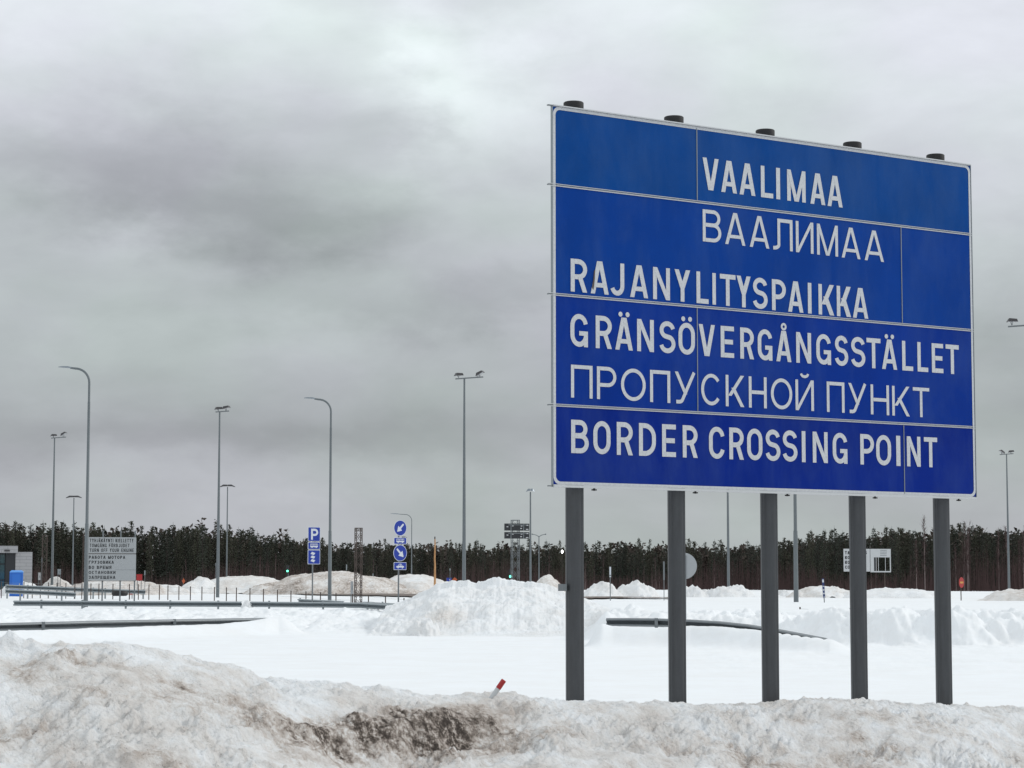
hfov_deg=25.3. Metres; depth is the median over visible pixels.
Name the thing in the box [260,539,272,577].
spruce tree
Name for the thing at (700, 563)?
spruce tree
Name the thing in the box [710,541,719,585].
spruce tree
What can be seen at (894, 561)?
spruce tree
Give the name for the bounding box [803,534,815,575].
pine tree
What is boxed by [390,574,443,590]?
snow pile
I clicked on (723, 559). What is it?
pine tree
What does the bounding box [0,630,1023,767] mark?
snow bank
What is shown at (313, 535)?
parking sign
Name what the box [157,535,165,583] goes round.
spruce tree
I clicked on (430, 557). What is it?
spruce tree
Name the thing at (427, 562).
pine tree
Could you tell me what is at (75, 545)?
spruce tree
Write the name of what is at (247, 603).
snow pile
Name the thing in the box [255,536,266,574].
spruce tree
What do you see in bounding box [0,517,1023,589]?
forest
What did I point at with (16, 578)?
door
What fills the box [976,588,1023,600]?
snow pile
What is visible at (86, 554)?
street lamp
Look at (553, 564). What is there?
pine tree
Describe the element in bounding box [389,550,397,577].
spruce tree
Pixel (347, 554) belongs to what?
spruce tree
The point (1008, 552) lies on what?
floodlight mast
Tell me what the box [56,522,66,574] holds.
pine tree
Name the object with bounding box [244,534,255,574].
pine tree
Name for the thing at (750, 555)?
spruce tree
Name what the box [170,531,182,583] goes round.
tree
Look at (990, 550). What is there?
spruce tree
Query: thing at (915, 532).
spruce tree
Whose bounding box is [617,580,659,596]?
snow pile
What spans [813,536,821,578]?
spruce tree
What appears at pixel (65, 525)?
spruce tree
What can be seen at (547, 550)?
spruce tree
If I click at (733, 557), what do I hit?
spruce tree
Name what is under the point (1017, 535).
pine tree
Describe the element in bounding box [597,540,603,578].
pine tree
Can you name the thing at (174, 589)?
snow pile
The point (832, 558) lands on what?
pine tree
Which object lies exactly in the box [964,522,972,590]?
birch tree
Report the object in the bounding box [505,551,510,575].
pine tree
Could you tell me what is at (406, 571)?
pine tree
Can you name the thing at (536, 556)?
spruce tree
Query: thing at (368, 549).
pine tree
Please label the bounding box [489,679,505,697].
snow stake
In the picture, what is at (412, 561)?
spruce tree
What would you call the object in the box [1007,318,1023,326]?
floodlight mast
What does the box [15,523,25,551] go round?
pine tree
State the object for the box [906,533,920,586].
spruce tree
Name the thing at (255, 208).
sky
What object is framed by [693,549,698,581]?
pine tree
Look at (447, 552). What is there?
spruce tree
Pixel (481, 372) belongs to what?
floodlight mast
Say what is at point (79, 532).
pine tree
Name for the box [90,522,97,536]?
pine tree
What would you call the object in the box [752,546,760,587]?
spruce tree
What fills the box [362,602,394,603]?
guardrail
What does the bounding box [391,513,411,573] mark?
street lamp
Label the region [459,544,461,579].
spruce tree
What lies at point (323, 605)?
guardrail
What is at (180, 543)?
pine tree
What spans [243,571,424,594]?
snow pile
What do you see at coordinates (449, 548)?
pine tree
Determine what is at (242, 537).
pine tree
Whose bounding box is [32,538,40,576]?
spruce tree
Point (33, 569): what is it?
spruce tree
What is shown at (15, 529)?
pine tree
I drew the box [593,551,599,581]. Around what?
pine tree
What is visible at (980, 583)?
birch thicket
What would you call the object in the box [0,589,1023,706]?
snow ground
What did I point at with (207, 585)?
snow pile
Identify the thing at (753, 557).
spruce tree
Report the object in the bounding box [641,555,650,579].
pine tree
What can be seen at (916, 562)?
birch tree
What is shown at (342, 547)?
pine tree
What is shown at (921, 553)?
spruce tree
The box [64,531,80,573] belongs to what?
pine tree
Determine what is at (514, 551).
pine tree
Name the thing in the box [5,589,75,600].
guardrail
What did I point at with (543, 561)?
pine tree
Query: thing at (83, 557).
lattice tower
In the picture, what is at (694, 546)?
pine tree
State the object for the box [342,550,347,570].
spruce tree
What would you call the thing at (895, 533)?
pine tree
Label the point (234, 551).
pine tree
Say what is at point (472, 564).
pine tree
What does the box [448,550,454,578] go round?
spruce tree
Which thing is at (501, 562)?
spruce tree
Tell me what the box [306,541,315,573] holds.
spruce tree
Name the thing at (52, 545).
floodlight mast
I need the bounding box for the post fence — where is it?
[1,582,404,602]
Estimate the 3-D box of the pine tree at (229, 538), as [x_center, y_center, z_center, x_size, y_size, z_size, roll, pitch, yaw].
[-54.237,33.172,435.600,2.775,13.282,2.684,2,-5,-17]
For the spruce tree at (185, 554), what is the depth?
429.28 m
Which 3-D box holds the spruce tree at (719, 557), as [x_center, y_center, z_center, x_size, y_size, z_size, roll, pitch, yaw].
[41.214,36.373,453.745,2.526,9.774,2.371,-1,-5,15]
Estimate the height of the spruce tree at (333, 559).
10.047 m
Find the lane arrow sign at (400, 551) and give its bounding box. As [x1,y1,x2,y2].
[393,520,406,601]
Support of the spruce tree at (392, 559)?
on the snow ground
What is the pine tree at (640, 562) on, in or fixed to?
on the snow ground
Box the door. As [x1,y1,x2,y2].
[12,574,20,594]
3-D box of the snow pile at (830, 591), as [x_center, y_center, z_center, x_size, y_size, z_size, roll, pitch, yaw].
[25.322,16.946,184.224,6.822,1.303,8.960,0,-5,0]
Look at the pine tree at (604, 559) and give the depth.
442.73 m
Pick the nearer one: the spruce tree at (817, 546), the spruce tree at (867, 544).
the spruce tree at (867, 544)
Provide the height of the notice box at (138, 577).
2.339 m
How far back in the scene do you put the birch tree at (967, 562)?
343.46 m
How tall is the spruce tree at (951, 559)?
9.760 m
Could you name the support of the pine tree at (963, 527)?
on the snow ground
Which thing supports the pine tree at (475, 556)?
on the snow ground
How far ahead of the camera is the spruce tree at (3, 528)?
419.49 m
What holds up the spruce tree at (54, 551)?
on the snow ground
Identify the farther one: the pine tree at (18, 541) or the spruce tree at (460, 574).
the spruce tree at (460, 574)
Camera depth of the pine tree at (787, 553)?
423.98 m
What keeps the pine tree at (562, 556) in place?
on the snow ground
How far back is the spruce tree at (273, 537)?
446.06 m
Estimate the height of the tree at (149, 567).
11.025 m
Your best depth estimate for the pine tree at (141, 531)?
441.87 m
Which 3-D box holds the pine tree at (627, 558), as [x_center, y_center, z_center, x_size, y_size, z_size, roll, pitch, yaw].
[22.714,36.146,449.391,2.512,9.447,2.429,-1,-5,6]
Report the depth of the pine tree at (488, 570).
442.65 m
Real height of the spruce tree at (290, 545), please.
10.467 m
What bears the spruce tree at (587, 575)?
on the snow ground
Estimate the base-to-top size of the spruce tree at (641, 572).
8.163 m
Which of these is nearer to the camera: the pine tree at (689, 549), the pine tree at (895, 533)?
the pine tree at (895, 533)
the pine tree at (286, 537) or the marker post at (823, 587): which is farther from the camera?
the pine tree at (286, 537)
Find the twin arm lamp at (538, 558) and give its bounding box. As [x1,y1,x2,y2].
[532,534,545,579]
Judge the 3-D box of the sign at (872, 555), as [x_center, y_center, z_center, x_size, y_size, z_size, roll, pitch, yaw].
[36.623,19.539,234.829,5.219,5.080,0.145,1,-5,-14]
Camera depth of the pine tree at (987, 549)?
356.27 m
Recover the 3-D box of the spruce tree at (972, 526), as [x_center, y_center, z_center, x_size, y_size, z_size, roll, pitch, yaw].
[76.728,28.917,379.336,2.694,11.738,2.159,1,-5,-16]
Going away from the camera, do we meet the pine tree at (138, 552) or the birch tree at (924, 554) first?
the birch tree at (924, 554)
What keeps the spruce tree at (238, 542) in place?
on the snow ground
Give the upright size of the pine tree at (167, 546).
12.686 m
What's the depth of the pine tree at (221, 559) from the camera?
431.10 m
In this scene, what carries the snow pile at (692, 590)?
on the snow ground
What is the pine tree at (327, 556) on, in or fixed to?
on the snow ground
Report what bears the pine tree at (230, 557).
on the snow ground
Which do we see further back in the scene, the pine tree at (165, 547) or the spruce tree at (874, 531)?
the pine tree at (165, 547)
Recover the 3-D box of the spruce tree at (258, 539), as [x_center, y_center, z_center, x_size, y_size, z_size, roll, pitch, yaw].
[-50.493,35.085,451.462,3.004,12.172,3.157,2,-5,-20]
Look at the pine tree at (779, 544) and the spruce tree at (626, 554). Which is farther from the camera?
the spruce tree at (626, 554)
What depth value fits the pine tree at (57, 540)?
415.97 m
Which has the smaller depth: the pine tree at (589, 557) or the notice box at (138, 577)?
the notice box at (138, 577)
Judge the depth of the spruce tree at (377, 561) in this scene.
453.55 m
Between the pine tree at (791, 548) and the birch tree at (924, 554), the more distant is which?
the pine tree at (791, 548)
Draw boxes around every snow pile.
[0,581,49,595]
[43,577,71,590]
[58,581,173,595]
[162,584,196,594]
[182,576,220,593]
[211,575,278,593]
[241,600,253,607]
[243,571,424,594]
[367,577,610,636]
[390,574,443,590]
[405,617,441,635]
[536,574,565,591]
[584,581,628,596]
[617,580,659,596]
[686,584,708,596]
[707,584,757,596]
[778,590,790,597]
[786,585,849,597]
[842,587,953,597]
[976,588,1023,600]
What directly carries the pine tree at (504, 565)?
on the snow ground
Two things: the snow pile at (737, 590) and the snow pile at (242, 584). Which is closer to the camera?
the snow pile at (737, 590)
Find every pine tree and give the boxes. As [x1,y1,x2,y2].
[4,531,9,545]
[10,532,15,545]
[11,521,18,545]
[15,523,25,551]
[16,531,20,551]
[21,529,29,551]
[35,530,41,573]
[36,528,45,578]
[40,528,49,572]
[54,520,59,556]
[55,533,63,575]
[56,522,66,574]
[59,527,70,579]
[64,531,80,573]
[67,532,83,580]
[74,530,81,578]
[78,528,84,572]
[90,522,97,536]
[128,521,137,564]
[136,534,142,574]
[138,526,148,568]
[143,526,158,581]
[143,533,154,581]
[160,529,168,580]
[166,528,173,574]
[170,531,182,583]
[172,529,183,578]
[177,530,186,580]
[181,526,189,582]
[183,530,192,574]
[187,528,196,578]
[188,528,204,576]
[195,526,206,572]
[201,537,214,575]
[210,519,220,573]
[213,531,228,576]
[219,541,223,576]
[221,529,228,568]
[225,532,236,575]
[227,524,232,561]
[228,537,240,575]
[234,529,246,575]
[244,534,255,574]
[255,541,263,573]
[269,538,277,577]
[280,532,291,565]
[292,541,300,574]
[296,542,303,573]
[316,539,327,571]
[325,544,332,569]
[338,542,345,570]
[362,544,373,575]
[366,545,373,575]
[377,548,383,576]
[380,538,389,577]
[385,544,393,578]
[388,546,395,576]
[404,545,410,574]
[407,548,414,574]
[410,544,419,574]
[419,550,426,573]
[424,556,430,575]
[438,547,445,579]
[444,541,453,578]
[452,543,459,579]
[457,543,461,569]
[466,543,474,580]
[468,549,476,577]
[472,542,478,578]
[478,547,483,579]
[485,549,491,578]
[490,547,497,573]
[495,546,499,575]
[500,546,506,578]
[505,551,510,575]
[513,542,516,580]
[524,539,533,573]
[531,551,537,581]
[541,550,545,576]
[550,545,555,576]
[552,549,557,578]
[553,545,561,579]
[555,540,564,577]
[560,554,564,582]
[584,544,589,583]
[584,551,590,582]
[589,552,594,585]
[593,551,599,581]
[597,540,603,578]
[600,549,608,580]
[604,550,613,579]
[606,542,615,576]
[624,544,629,580]
[632,538,645,579]
[639,545,642,581]
[641,546,650,584]
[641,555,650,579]
[647,539,651,583]
[650,548,654,581]
[659,552,663,577]
[685,538,692,586]
[691,541,699,584]
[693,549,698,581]
[696,552,702,584]
[707,550,712,578]
[708,549,712,579]
[717,540,723,574]
[720,545,725,576]
[778,542,783,578]
[779,538,787,578]
[781,540,790,574]
[785,541,793,586]
[798,538,801,588]
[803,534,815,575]
[805,530,815,576]
[821,532,833,585]
[826,530,835,574]
[827,536,836,582]
[841,539,846,577]
[872,533,885,581]
[881,526,893,584]
[891,532,899,583]
[892,526,903,587]
[899,528,909,573]
[900,533,912,582]
[902,530,915,581]
[904,538,912,582]
[914,533,923,578]
[927,536,933,574]
[929,538,933,573]
[950,528,958,571]
[953,523,961,567]
[960,523,965,576]
[965,528,977,581]
[972,536,979,580]
[973,525,984,571]
[980,531,994,579]
[999,529,1011,581]
[1011,529,1022,580]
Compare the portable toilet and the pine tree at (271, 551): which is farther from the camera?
the pine tree at (271, 551)
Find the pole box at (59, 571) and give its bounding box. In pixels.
[57,569,60,586]
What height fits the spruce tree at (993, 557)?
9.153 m
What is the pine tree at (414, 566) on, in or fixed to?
on the snow ground
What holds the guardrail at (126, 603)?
on the snow ground
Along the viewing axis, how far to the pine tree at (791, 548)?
408.07 m
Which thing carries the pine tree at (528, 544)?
on the snow ground
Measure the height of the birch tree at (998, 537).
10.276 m
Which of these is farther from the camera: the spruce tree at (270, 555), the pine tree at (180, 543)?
the spruce tree at (270, 555)
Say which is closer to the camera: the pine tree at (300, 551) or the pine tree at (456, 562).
the pine tree at (300, 551)
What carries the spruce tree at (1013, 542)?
on the snow ground
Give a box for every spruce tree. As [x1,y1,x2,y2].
[0,529,3,545]
[2,524,8,545]
[26,539,33,572]
[27,524,34,561]
[30,531,35,559]
[32,523,50,580]
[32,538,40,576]
[32,542,37,577]
[43,525,55,577]
[47,527,59,576]
[55,523,70,576]
[63,521,81,582]
[79,537,84,581]
[133,535,140,575]
[136,534,143,579]
[138,533,150,580]
[145,528,162,582]
[152,531,165,584]
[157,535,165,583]
[159,529,176,584]
[163,525,182,583]
[167,536,179,584]
[179,533,190,585]
[185,528,196,580]
[196,525,208,577]
[203,527,211,568]
[204,536,210,579]
[209,536,213,576]
[234,527,246,575]
[241,531,248,567]
[244,527,258,575]
[251,536,256,574]
[254,532,260,560]
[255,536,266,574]
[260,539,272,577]
[264,537,273,577]
[270,534,280,579]
[272,537,280,579]
[278,541,289,577]
[284,537,292,576]
[285,537,296,576]
[286,540,292,575]
[299,547,305,573]
[303,538,311,573]
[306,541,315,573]
[315,540,322,571]
[326,542,338,570]
[335,547,339,570]
[337,549,342,570]
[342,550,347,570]
[343,542,350,570]
[345,543,353,570]
[355,542,362,572]
[359,546,367,575]
[369,543,378,575]
[373,549,379,576]
[387,549,393,577]
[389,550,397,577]
[408,546,414,573]
[416,544,424,574]
[427,544,436,575]
[436,553,441,578]
[445,550,448,576]
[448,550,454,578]
[457,546,468,579]
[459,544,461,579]
[473,541,478,579]
[478,545,486,581]
[498,549,503,577]
[501,550,509,578]
[520,545,525,581]
[525,551,531,581]
[534,544,543,579]
[542,541,550,574]
[545,543,552,575]
[584,555,589,584]
[592,541,599,582]
[599,551,604,580]
[611,548,619,585]
[612,543,622,586]
[616,544,625,586]
[619,542,629,583]
[621,548,628,584]
[626,553,633,583]
[632,545,639,580]
[639,551,649,584]
[650,550,660,585]
[662,546,667,588]
[696,552,704,588]
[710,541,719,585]
[715,543,724,582]
[721,551,726,584]
[731,546,737,573]
[737,548,743,582]
[744,541,752,586]
[746,544,755,589]
[749,546,755,578]
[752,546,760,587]
[753,544,760,579]
[778,545,782,578]
[779,541,785,576]
[798,542,806,587]
[800,540,808,580]
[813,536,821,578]
[815,535,821,580]
[817,531,831,586]
[822,538,834,585]
[830,528,839,585]
[832,533,842,580]
[833,534,845,588]
[834,537,843,586]
[842,535,849,587]
[866,541,873,586]
[868,539,876,582]
[870,529,880,585]
[877,546,887,584]
[886,529,900,585]
[888,535,903,587]
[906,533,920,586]
[911,531,921,576]
[919,536,925,580]
[922,539,929,582]
[922,540,933,587]
[950,534,957,586]
[951,528,961,583]
[963,529,975,587]
[969,525,974,584]
[971,533,980,590]
[984,533,992,583]
[988,531,1002,587]
[989,540,1000,580]
[993,529,1005,584]
[1009,531,1016,578]
[1015,534,1023,586]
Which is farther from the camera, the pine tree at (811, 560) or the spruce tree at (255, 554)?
the spruce tree at (255, 554)
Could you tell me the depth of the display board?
204.04 m
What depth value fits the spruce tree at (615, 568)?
443.63 m
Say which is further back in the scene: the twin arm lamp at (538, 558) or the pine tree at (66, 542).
the pine tree at (66, 542)
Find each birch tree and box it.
[913,536,918,588]
[918,515,929,589]
[959,522,966,590]
[961,542,966,578]
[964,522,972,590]
[964,528,970,590]
[965,541,969,590]
[996,529,1002,573]
[1003,528,1011,574]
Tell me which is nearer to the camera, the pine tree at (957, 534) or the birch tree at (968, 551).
the birch tree at (968, 551)
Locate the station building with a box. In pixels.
[0,546,32,589]
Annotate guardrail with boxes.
[0,618,264,630]
[5,584,144,598]
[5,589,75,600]
[13,600,241,608]
[250,601,392,609]
[297,598,343,601]
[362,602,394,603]
[606,618,826,638]
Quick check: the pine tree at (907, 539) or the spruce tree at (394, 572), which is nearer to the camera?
the pine tree at (907, 539)
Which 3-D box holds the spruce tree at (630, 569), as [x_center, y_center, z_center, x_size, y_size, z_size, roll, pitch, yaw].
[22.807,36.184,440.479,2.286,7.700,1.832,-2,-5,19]
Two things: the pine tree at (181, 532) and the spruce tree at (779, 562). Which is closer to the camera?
the spruce tree at (779, 562)
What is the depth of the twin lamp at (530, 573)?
214.38 m
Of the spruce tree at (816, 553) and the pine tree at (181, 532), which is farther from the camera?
the pine tree at (181, 532)
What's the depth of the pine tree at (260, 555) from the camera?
434.91 m
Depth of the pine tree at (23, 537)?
415.43 m
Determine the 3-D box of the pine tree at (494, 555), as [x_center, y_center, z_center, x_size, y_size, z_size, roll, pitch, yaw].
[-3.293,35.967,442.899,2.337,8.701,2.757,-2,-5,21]
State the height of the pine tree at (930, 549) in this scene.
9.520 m
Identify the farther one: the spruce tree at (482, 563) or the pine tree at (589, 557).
the pine tree at (589, 557)
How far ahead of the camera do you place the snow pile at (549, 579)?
173.24 m
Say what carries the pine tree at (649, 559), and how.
on the snow ground
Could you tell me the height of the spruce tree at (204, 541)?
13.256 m
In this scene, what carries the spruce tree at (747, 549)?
on the snow ground
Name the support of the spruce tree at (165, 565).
on the snow ground
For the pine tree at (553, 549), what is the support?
on the snow ground
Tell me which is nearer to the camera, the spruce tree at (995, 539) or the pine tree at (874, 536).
the spruce tree at (995, 539)
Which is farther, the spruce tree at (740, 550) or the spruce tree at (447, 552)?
the spruce tree at (447, 552)
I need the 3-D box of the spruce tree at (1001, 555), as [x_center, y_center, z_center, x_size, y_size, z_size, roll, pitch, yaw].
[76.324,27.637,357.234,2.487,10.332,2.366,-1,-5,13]
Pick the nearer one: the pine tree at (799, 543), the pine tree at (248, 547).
the pine tree at (799, 543)
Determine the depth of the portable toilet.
203.71 m
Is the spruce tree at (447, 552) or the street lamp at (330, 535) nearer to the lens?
the street lamp at (330, 535)
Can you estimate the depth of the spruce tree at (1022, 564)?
362.00 m
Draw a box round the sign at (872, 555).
[843,549,890,586]
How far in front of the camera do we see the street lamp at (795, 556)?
137.55 m
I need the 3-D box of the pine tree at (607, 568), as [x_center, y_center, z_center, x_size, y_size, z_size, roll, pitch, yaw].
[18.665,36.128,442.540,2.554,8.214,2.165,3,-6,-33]
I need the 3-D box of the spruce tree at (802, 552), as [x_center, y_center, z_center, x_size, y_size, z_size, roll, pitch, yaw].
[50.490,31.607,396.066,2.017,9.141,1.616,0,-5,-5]
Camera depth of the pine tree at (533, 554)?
439.42 m
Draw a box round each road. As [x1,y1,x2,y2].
[307,593,415,596]
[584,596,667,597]
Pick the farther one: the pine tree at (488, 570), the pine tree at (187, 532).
the pine tree at (488, 570)
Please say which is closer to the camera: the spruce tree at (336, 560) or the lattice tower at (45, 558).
the lattice tower at (45, 558)
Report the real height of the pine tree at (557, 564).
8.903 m
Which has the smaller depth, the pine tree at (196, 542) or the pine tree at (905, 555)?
the pine tree at (905, 555)
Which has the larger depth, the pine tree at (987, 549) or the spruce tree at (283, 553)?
the spruce tree at (283, 553)
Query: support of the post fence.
on the snow ground
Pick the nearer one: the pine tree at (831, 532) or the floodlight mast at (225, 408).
the floodlight mast at (225, 408)
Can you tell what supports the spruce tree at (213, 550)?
on the snow ground
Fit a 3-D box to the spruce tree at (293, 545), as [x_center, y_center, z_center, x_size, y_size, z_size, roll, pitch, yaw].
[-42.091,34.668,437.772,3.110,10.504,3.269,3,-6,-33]
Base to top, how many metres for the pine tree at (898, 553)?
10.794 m
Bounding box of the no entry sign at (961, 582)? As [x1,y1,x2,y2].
[959,577,963,599]
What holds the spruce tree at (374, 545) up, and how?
on the snow ground
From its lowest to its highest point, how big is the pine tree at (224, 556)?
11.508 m
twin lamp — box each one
[66,496,81,584]
[220,484,234,576]
[526,489,534,581]
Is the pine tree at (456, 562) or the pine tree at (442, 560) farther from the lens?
the pine tree at (456, 562)
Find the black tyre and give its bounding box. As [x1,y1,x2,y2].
[112,591,127,595]
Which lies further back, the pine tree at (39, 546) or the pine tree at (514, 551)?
the pine tree at (514, 551)
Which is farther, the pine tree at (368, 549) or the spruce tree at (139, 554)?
the pine tree at (368, 549)
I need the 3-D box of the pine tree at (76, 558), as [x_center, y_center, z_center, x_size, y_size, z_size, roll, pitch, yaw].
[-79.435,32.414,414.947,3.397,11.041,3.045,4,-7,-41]
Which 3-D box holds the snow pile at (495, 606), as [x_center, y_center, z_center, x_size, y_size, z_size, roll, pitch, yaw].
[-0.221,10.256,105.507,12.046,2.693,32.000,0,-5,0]
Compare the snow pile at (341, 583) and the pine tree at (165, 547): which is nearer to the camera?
the snow pile at (341, 583)
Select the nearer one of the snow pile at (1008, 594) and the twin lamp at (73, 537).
the snow pile at (1008, 594)
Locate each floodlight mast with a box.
[51,432,66,584]
[214,406,230,596]
[454,370,484,580]
[727,492,729,586]
[999,450,1013,587]
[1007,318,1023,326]
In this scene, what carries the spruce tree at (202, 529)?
on the snow ground
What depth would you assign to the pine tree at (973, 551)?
365.10 m
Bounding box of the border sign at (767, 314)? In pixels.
[547,100,977,704]
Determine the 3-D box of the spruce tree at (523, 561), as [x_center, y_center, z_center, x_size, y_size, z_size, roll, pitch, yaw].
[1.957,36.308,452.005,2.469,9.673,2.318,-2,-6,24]
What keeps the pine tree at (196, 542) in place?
on the snow ground
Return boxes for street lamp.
[59,366,89,607]
[305,397,331,599]
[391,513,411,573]
[793,494,798,601]
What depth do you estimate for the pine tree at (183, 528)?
438.36 m
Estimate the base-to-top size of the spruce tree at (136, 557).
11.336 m
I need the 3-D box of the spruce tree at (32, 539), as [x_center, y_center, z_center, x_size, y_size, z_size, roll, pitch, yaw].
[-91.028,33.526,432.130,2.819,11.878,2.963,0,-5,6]
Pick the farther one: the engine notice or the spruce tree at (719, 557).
the spruce tree at (719, 557)
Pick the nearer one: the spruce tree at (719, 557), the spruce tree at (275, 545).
the spruce tree at (275, 545)
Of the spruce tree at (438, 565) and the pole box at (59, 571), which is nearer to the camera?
the pole box at (59, 571)
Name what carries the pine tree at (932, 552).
on the snow ground
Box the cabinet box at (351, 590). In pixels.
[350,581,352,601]
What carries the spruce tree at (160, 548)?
on the snow ground
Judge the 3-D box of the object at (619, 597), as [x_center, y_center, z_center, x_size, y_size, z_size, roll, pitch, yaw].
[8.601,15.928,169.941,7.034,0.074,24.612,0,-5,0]
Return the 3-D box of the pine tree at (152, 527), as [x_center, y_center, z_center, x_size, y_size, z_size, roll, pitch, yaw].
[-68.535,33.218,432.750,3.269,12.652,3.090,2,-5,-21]
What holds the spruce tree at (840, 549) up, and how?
on the snow ground
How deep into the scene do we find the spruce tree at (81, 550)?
416.38 m
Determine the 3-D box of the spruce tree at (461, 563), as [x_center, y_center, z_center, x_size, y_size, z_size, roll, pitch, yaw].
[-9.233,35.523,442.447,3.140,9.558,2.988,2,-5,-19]
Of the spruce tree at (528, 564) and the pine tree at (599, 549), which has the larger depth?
the pine tree at (599, 549)
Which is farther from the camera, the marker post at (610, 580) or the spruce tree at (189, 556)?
the spruce tree at (189, 556)
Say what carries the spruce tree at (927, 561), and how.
on the snow ground
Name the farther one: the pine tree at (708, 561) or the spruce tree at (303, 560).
the pine tree at (708, 561)
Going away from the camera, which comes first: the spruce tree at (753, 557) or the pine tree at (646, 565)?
the pine tree at (646, 565)
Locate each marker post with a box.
[609,566,610,600]
[663,561,664,579]
[822,578,824,601]
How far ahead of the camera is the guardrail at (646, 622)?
81.59 m
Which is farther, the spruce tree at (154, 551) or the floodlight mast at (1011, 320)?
the spruce tree at (154, 551)
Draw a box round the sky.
[0,0,1023,570]
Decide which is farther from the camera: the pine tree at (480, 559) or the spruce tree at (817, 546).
the pine tree at (480, 559)
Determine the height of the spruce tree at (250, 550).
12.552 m
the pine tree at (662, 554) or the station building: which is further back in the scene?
the pine tree at (662, 554)
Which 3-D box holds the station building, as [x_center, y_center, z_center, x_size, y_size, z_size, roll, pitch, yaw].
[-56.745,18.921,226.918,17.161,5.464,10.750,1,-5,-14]
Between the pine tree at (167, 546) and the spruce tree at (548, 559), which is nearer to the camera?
the pine tree at (167, 546)
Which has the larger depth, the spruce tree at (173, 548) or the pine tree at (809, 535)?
the spruce tree at (173, 548)
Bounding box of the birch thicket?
[32,543,1023,590]
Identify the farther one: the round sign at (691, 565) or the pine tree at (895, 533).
the pine tree at (895, 533)
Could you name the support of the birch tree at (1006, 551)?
on the snow ground
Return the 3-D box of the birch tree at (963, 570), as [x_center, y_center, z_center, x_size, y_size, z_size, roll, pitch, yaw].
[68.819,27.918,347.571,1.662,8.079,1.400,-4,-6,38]
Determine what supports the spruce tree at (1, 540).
on the snow ground
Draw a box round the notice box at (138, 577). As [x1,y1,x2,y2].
[136,574,141,594]
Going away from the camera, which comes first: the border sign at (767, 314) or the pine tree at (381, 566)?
the border sign at (767, 314)
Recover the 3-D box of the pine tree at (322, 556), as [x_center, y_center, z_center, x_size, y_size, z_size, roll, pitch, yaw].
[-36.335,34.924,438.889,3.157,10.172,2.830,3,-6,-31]
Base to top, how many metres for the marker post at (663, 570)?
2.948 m
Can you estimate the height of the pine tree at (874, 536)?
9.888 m
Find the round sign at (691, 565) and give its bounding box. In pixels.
[686,553,696,578]
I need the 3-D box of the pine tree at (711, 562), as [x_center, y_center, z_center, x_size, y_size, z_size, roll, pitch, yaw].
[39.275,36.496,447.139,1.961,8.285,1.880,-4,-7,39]
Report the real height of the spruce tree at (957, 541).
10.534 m
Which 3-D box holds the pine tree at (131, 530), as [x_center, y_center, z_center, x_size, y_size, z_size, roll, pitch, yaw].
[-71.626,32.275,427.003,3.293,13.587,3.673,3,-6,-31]
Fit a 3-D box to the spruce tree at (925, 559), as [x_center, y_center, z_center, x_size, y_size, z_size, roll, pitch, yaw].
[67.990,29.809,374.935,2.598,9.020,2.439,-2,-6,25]
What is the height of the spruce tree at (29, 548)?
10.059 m
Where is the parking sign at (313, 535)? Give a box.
[308,527,319,601]
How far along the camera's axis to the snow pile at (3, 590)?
219.77 m
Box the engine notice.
[88,530,135,600]
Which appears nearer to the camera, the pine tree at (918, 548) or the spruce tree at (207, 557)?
the pine tree at (918, 548)
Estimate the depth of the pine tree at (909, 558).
376.83 m
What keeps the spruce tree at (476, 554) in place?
on the snow ground
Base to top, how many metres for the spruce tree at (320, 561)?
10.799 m
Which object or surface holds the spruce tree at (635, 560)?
on the snow ground
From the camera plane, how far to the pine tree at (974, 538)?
368.22 m
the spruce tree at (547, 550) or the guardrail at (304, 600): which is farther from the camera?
the spruce tree at (547, 550)
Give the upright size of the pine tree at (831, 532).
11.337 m
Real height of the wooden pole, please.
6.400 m
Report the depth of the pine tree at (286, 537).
447.38 m
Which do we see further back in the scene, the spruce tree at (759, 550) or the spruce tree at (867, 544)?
the spruce tree at (759, 550)
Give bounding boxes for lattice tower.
[41,535,47,584]
[82,533,84,581]
[354,528,362,602]
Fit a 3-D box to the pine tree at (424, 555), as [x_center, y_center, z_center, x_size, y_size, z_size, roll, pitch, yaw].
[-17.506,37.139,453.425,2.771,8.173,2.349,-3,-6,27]
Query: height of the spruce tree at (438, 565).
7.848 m
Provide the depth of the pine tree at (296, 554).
432.71 m
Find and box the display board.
[504,520,528,580]
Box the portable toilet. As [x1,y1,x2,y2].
[9,570,23,595]
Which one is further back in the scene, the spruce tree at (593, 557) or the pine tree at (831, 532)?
the spruce tree at (593, 557)
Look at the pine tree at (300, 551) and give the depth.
438.05 m
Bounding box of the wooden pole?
[434,537,435,584]
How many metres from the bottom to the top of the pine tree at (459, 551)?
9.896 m
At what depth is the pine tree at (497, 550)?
448.38 m
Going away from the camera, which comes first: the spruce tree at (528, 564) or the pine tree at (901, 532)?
the pine tree at (901, 532)
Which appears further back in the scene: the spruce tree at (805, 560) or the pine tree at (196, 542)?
the pine tree at (196, 542)
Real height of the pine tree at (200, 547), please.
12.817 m
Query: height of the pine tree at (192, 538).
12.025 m
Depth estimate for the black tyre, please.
166.84 m
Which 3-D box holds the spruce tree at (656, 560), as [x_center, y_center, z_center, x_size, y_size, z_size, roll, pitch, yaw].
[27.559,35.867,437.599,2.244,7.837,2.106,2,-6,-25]
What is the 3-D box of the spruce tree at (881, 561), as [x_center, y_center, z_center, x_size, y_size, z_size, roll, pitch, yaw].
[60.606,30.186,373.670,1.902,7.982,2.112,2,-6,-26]
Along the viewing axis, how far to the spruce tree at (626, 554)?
443.79 m
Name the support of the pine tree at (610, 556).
on the snow ground
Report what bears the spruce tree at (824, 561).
on the snow ground

